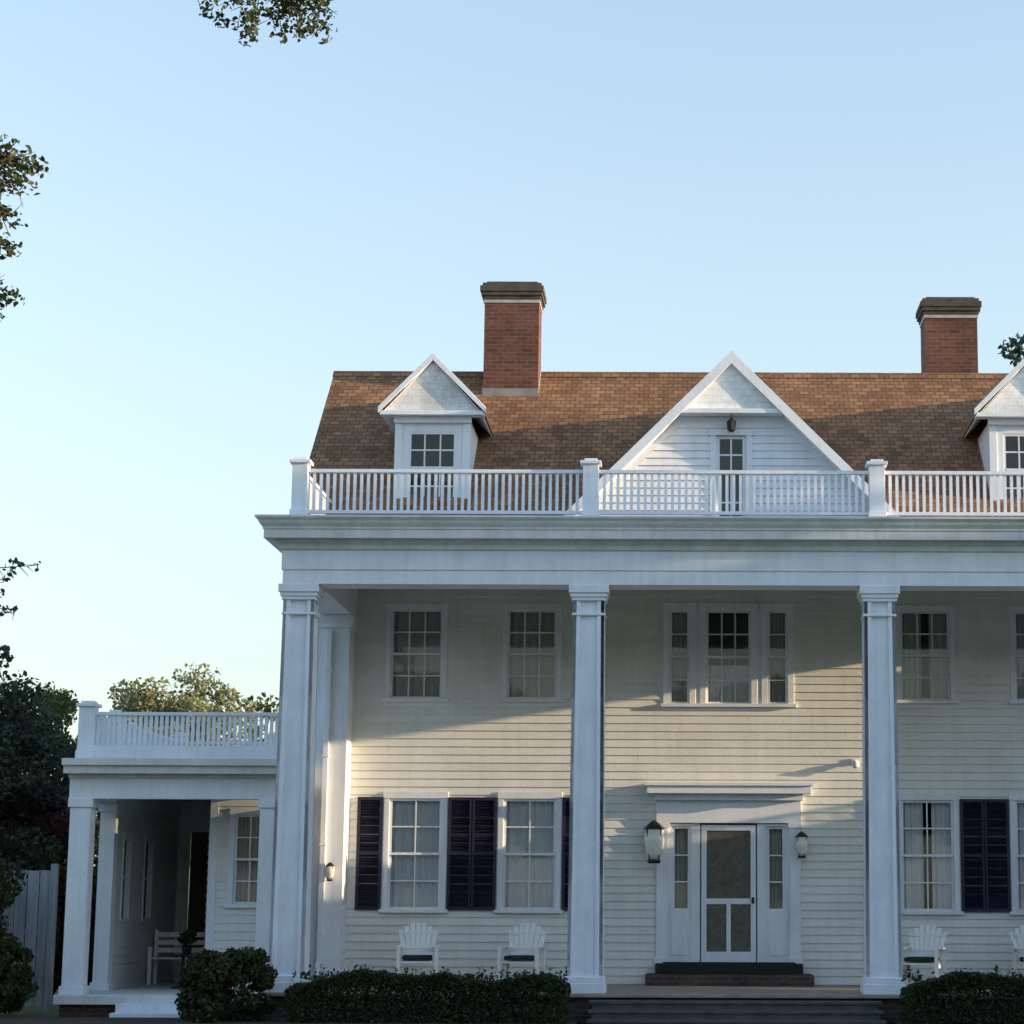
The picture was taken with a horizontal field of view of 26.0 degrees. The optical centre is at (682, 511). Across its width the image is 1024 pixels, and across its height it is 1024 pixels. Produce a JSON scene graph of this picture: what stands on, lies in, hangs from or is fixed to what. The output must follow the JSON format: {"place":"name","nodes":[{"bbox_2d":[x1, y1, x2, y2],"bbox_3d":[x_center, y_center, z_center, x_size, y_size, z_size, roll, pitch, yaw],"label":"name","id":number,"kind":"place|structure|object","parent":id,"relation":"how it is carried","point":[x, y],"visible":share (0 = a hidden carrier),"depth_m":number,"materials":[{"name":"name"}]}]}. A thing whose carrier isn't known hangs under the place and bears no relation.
{"place":"outdoors","nodes":[
{"label":"outdoors","id":0,"kind":"place"},
{"bbox_2d":[0,918,187,1016],"bbox_3d":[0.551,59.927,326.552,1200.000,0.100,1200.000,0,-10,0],"label":"lawn","id":1,"kind":"structure","parent":0,"point":[31,1012],"depth_m":34.27,"materials":[{"name":"green plant"}]},
{"bbox_2d":[0,858,27,1009],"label":"shrub","id":2,"kind":"object","parent":1,"relation":"on","point":[7,888],"visible":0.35,"depth_m":33.61,"materials":[{"name":"green plant"}]},
{"bbox_2d":[0,864,58,1012],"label":"board fence","id":3,"kind":"object","parent":1,"relation":"on","point":[45,915],"visible":0.57,"depth_m":34.59,"materials":[{"name":"white paint"}]},
{"bbox_2d":[0,644,75,871],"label":"evergreen tree","id":4,"kind":"object","parent":1,"relation":"on","point":[20,745],"visible":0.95,"depth_m":36.34,"materials":[{"name":"green plant"}]},
{"bbox_2d":[1,866,97,995],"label":"shrub","id":5,"kind":"object","parent":1,"relation":"on","point":[59,940],"visible":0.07,"depth_m":38.91,"materials":[{"name":"green plant"}]},
{"bbox_2d":[0,775,99,935],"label":"plum tree","id":6,"kind":"object","parent":1,"relation":"on","point":[51,820],"visible":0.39,"depth_m":37.85,"materials":[{"name":"green plant"}]},
{"bbox_2d":[0,681,100,904],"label":"green tree","id":7,"kind":"object","parent":1,"relation":"on","point":[63,705],"visible":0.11,"depth_m":42.62,"materials":[{"name":"green plant"}]},
{"bbox_2d":[0,0,337,663],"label":"overhanging tree","id":8,"kind":"object","parent":1,"relation":"on","point":[11,159],"visible":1,"depth_m":21.05,"materials":[{"name":"green plant"}]},
{"bbox_2d":[94,662,259,851],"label":"yellow green tree","id":9,"kind":"object","parent":1,"relation":"on","point":[139,699],"visible":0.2,"depth_m":56.61,"materials":[{"name":"green plant"}]},
{"bbox_2d":[242,692,278,741],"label":"background tree","id":10,"kind":"object","parent":1,"relation":"on","point":[266,707],"visible":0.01,"depth_m":61.46,"materials":[{"name":"green plant"}]},
{"bbox_2d":[0,1017,1020,1023],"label":"mulch bed","id":11,"kind":"object","parent":1,"relation":"on","point":[67,1020],"visible":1,"depth_m":30.26,"materials":[{"name":"brown soil"}]},
{"bbox_2d":[0,935,38,1013],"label":"shrub","id":12,"kind":"object","parent":11,"relation":"on","point":[17,987],"visible":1,"depth_m":31.52,"materials":[{"name":"green plant"}]},
{"bbox_2d":[174,946,277,1022],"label":"shrub","id":13,"kind":"object","parent":11,"relation":"on","point":[212,977],"visible":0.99,"depth_m":30.32,"materials":[{"name":"green plant"}]},
{"bbox_2d":[283,964,570,1023],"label":"hedge","id":14,"kind":"object","parent":11,"relation":"on","point":[423,984],"visible":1,"depth_m":30.00,"materials":[{"name":"green plant"}]},
{"bbox_2d":[899,965,1023,1023],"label":"hedge","id":15,"kind":"object","parent":11,"relation":"on","point":[957,982],"visible":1,"depth_m":30.01,"materials":[{"name":"green plant"}]},
{"bbox_2d":[53,281,1023,1023],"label":"white house","id":16,"kind":"structure","parent":1,"relation":"on","point":[555,647],"depth_m":35.51,"materials":[{"name":"paint"}]},
{"bbox_2d":[119,832,132,921],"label":"window","id":17,"kind":"structure","parent":16,"relation":"in","point":[127,848],"depth_m":35.91,"materials":[{"name":"white paint"}]},
{"bbox_2d":[141,835,154,921],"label":"window","id":18,"kind":"structure","parent":16,"relation":"in","point":[146,906],"depth_m":37.39,"materials":[{"name":"white paint"}]},
{"bbox_2d":[147,930,204,984],"bbox_3d":[-8.491,7.509,37.189,0.950,0.900,0.490,0,-10,0],"label":"bench","id":19,"kind":"object","parent":16,"relation":"on","point":[157,942],"visible":0.52,"depth_m":37.40,"materials":[{"name":"white paint"}]},
{"bbox_2d":[166,954,188,988],"bbox_3d":[-8.016,7.371,35.350,0.560,0.530,0.560,0,-10,0],"label":"planter table","id":20,"kind":"object","parent":16,"relation":"on","point":[182,956],"visible":0.62,"depth_m":35.31,"materials":[{"name":"black metal"}]},
{"bbox_2d":[177,928,197,954],"bbox_3d":[-7.959,6.901,35.434,0.324,0.426,0.316,-5,-11,28],"label":"potted plant","id":21,"kind":"object","parent":20,"relation":"on","point":[184,939],"visible":1,"depth_m":35.38,"materials":[{"name":"green plant"}]},
{"bbox_2d":[186,832,208,963],"bbox_3d":[-8.349,7.000,39.319,0.930,2.650,0.075,0,-10,0],"label":"side door","id":22,"kind":"structure","parent":16,"relation":"in","point":[199,840],"depth_m":39.34,"materials":[{"name":"brown wood"}]},
{"bbox_2d":[200,857,207,874],"bbox_3d":[-8.328,6.316,39.287,0.554,0.514,0.186,0,-10,0],"label":"door wreath","id":23,"kind":"object","parent":16,"relation":"attached to","point":[204,866],"depth_m":39.28,"materials":[{"name":"green plant"}]},
{"bbox_2d":[223,808,259,907],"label":"window","id":24,"kind":"structure","parent":16,"relation":"in","point":[244,822],"depth_m":34.86,"materials":[{"name":"white paint"}]},
{"bbox_2d":[325,862,333,880],"bbox_3d":[-5.590,5.700,34.935,0.147,0.300,0.176,0,-10,0],"label":"wall lantern","id":25,"kind":"object","parent":16,"relation":"attached to","point":[329,870],"depth_m":34.87,"materials":[{"name":"white glass"}]},
{"bbox_2d":[378,791,448,912],"bbox_3d":[-4.324,5.497,35.634,1.110,1.935,0.266,0,-10,0],"label":"window","id":26,"kind":"structure","parent":16,"relation":"in","point":[414,860],"depth_m":35.67,"materials":[{"name":"white paint"}]},
{"bbox_2d":[382,603,448,701],"bbox_3d":[-4.363,2.314,36.201,1.080,1.620,0.266,0,-10,0],"label":"window","id":27,"kind":"structure","parent":16,"relation":"in","point":[416,642],"depth_m":36.24,"materials":[{"name":"white paint"}]},
{"bbox_2d":[395,922,439,973],"bbox_3d":[-4.101,6.839,34.090,0.670,0.962,0.728,1,-10,-6],"label":"porch chair","id":28,"kind":"object","parent":16,"relation":"on","point":[420,955],"visible":0.98,"depth_m":34.30,"materials":[{"name":"white paint"}]},
{"bbox_2d":[496,923,546,978],"bbox_3d":[-2.475,6.845,34.090,0.670,0.962,0.728,-1,-10,8],"label":"porch chair","id":29,"kind":"object","parent":16,"relation":"on","point":[525,953],"visible":0.96,"depth_m":34.28,"materials":[{"name":"white paint"}]},
{"bbox_2d":[494,792,562,912],"bbox_3d":[-2.474,5.503,35.634,1.110,1.935,0.266,0,-10,0],"label":"window","id":30,"kind":"structure","parent":16,"relation":"in","point":[529,823],"depth_m":35.67,"materials":[{"name":"white paint"}]},
{"bbox_2d":[499,604,562,701],"bbox_3d":[-2.473,2.321,36.201,1.040,1.620,0.266,0,-10,0],"label":"window","id":31,"kind":"structure","parent":16,"relation":"in","point":[531,655],"depth_m":36.24,"materials":[{"name":"white paint"}]},
{"bbox_2d":[644,820,664,862],"bbox_3d":[-0.459,5.287,35.339,0.336,0.685,0.402,0,-10,0],"label":"wall lantern","id":32,"kind":"object","parent":16,"relation":"attached to","point":[654,838],"depth_m":35.19,"materials":[{"name":"white glass"}]},
{"bbox_2d":[661,603,697,706],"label":"window","id":33,"kind":"structure","parent":16,"relation":"in","point":[679,629],"depth_m":36.20,"materials":[{"name":"white paint"}]},
{"bbox_2d":[670,824,691,910],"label":"window","id":34,"kind":"structure","parent":16,"relation":"in","point":[680,833],"depth_m":35.63,"materials":[{"name":"white paint"}]},
{"bbox_2d":[701,825,755,961],"bbox_3d":[0.739,6.131,35.432,0.880,2.180,0.085,0,-10,0],"label":"screen door","id":35,"kind":"structure","parent":16,"relation":"in","point":[728,852],"depth_m":35.46,"materials":[{"name":"white paint"}]},
{"bbox_2d":[700,823,756,961],"bbox_3d":[0.739,6.135,35.540,0.920,2.210,0.050,0,-10,0],"label":"door frame","id":36,"kind":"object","parent":16,"relation":"in","point":[700,823],"depth_m":35.59,"materials":[{"name":"wood"}]},
{"bbox_2d":[698,603,759,707],"bbox_3d":[0.752,2.354,36.197,1.020,1.715,0.266,0,-10,0],"label":"window","id":37,"kind":"structure","parent":16,"relation":"in","point":[721,686],"depth_m":36.18,"materials":[{"name":"white paint"}]},
{"bbox_2d":[663,962,795,963],"bbox_3d":[0.735,7.162,35.012,2.100,0.017,0.310,0,-10,0],"label":"doorstep","id":38,"kind":"object","parent":16,"relation":"on","point":[732,962],"visible":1,"depth_m":34.86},
{"bbox_2d":[727,414,735,431],"bbox_3d":[0.765,-1.401,34.633,0.139,0.290,0.139,4,-11,-22],"label":"hanging lantern","id":39,"kind":"object","parent":16,"relation":"hanging from","point":[731,423],"visible":1,"depth_m":34.58,"materials":[{"name":"black metal"}]},
{"bbox_2d":[765,824,786,910],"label":"window","id":40,"kind":"structure","parent":16,"relation":"in","point":[775,833],"depth_m":35.63,"materials":[{"name":"white paint"}]},
{"bbox_2d":[759,603,796,707],"bbox_3d":[1.557,2.357,36.197,0.610,1.715,0.266,0,-10,0],"label":"window","id":41,"kind":"structure","parent":16,"relation":"in","point":[777,629],"depth_m":36.20,"materials":[{"name":"white paint"}]},
{"bbox_2d":[795,831,807,857],"bbox_3d":[1.911,5.344,35.403,0.210,0.428,0.251,0,-10,0],"label":"wall lantern","id":42,"kind":"object","parent":16,"relation":"attached to","point":[801,843],"depth_m":35.31,"materials":[{"name":"white glass"}]},
{"bbox_2d":[852,758,859,767],"bbox_3d":[2.805,4.074,35.730,0.120,0.171,0.181,0,-10,0],"label":"flood lamp","id":43,"kind":"object","parent":16,"relation":"attached to","point":[855,763],"visible":1,"depth_m":35.67,"materials":[{"name":"white paint"}]},
{"bbox_2d":[902,924,947,985],"bbox_3d":[3.708,6.848,33.988,0.670,0.962,0.728,-3,-11,20],"label":"porch chair","id":44,"kind":"object","parent":16,"relation":"on","point":[926,953],"visible":0.91,"depth_m":34.18,"materials":[{"name":"white paint"}]},
{"bbox_2d":[895,605,957,703],"bbox_3d":[3.977,2.343,36.200,1.040,1.620,0.264,0,-10,0],"label":"window","id":45,"kind":"structure","parent":16,"relation":"in","point":[941,655],"depth_m":36.23,"materials":[{"name":"white paint"}]},
{"bbox_2d":[899,793,963,914],"bbox_3d":[3.956,5.526,35.633,1.110,1.935,0.264,0,-10,0],"label":"window","id":46,"kind":"structure","parent":16,"relation":"in","point":[945,855],"depth_m":35.67,"materials":[{"name":"white paint"}]},
{"bbox_2d":[1008,605,1023,703],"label":"window","id":47,"kind":"structure","parent":16,"relation":"in","point":[1016,621],"depth_m":36.21,"materials":[{"name":"white paint"}]},
{"bbox_2d":[1009,794,1023,914],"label":"window","id":48,"kind":"structure","parent":16,"relation":"in","point":[1016,801],"depth_m":35.63,"materials":[{"name":"white paint"}]},
{"bbox_2d":[1009,925,1023,976],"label":"porch chair","id":49,"kind":"object","parent":16,"relation":"on","point":[1018,951],"visible":1,"depth_m":34.29,"materials":[{"name":"white paint"}]},
{"bbox_2d":[997,332,1023,366],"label":"tree","id":50,"kind":"object","parent":1,"relation":"on","point":[1018,351],"visible":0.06,"depth_m":64.12,"materials":[{"name":"green plant"}]},
{"bbox_2d":[0,0,1023,899],"label":"sky","id":51,"kind":"structure","parent":0,"point":[219,228],"materials":[{"name":"blue"}]}
]}

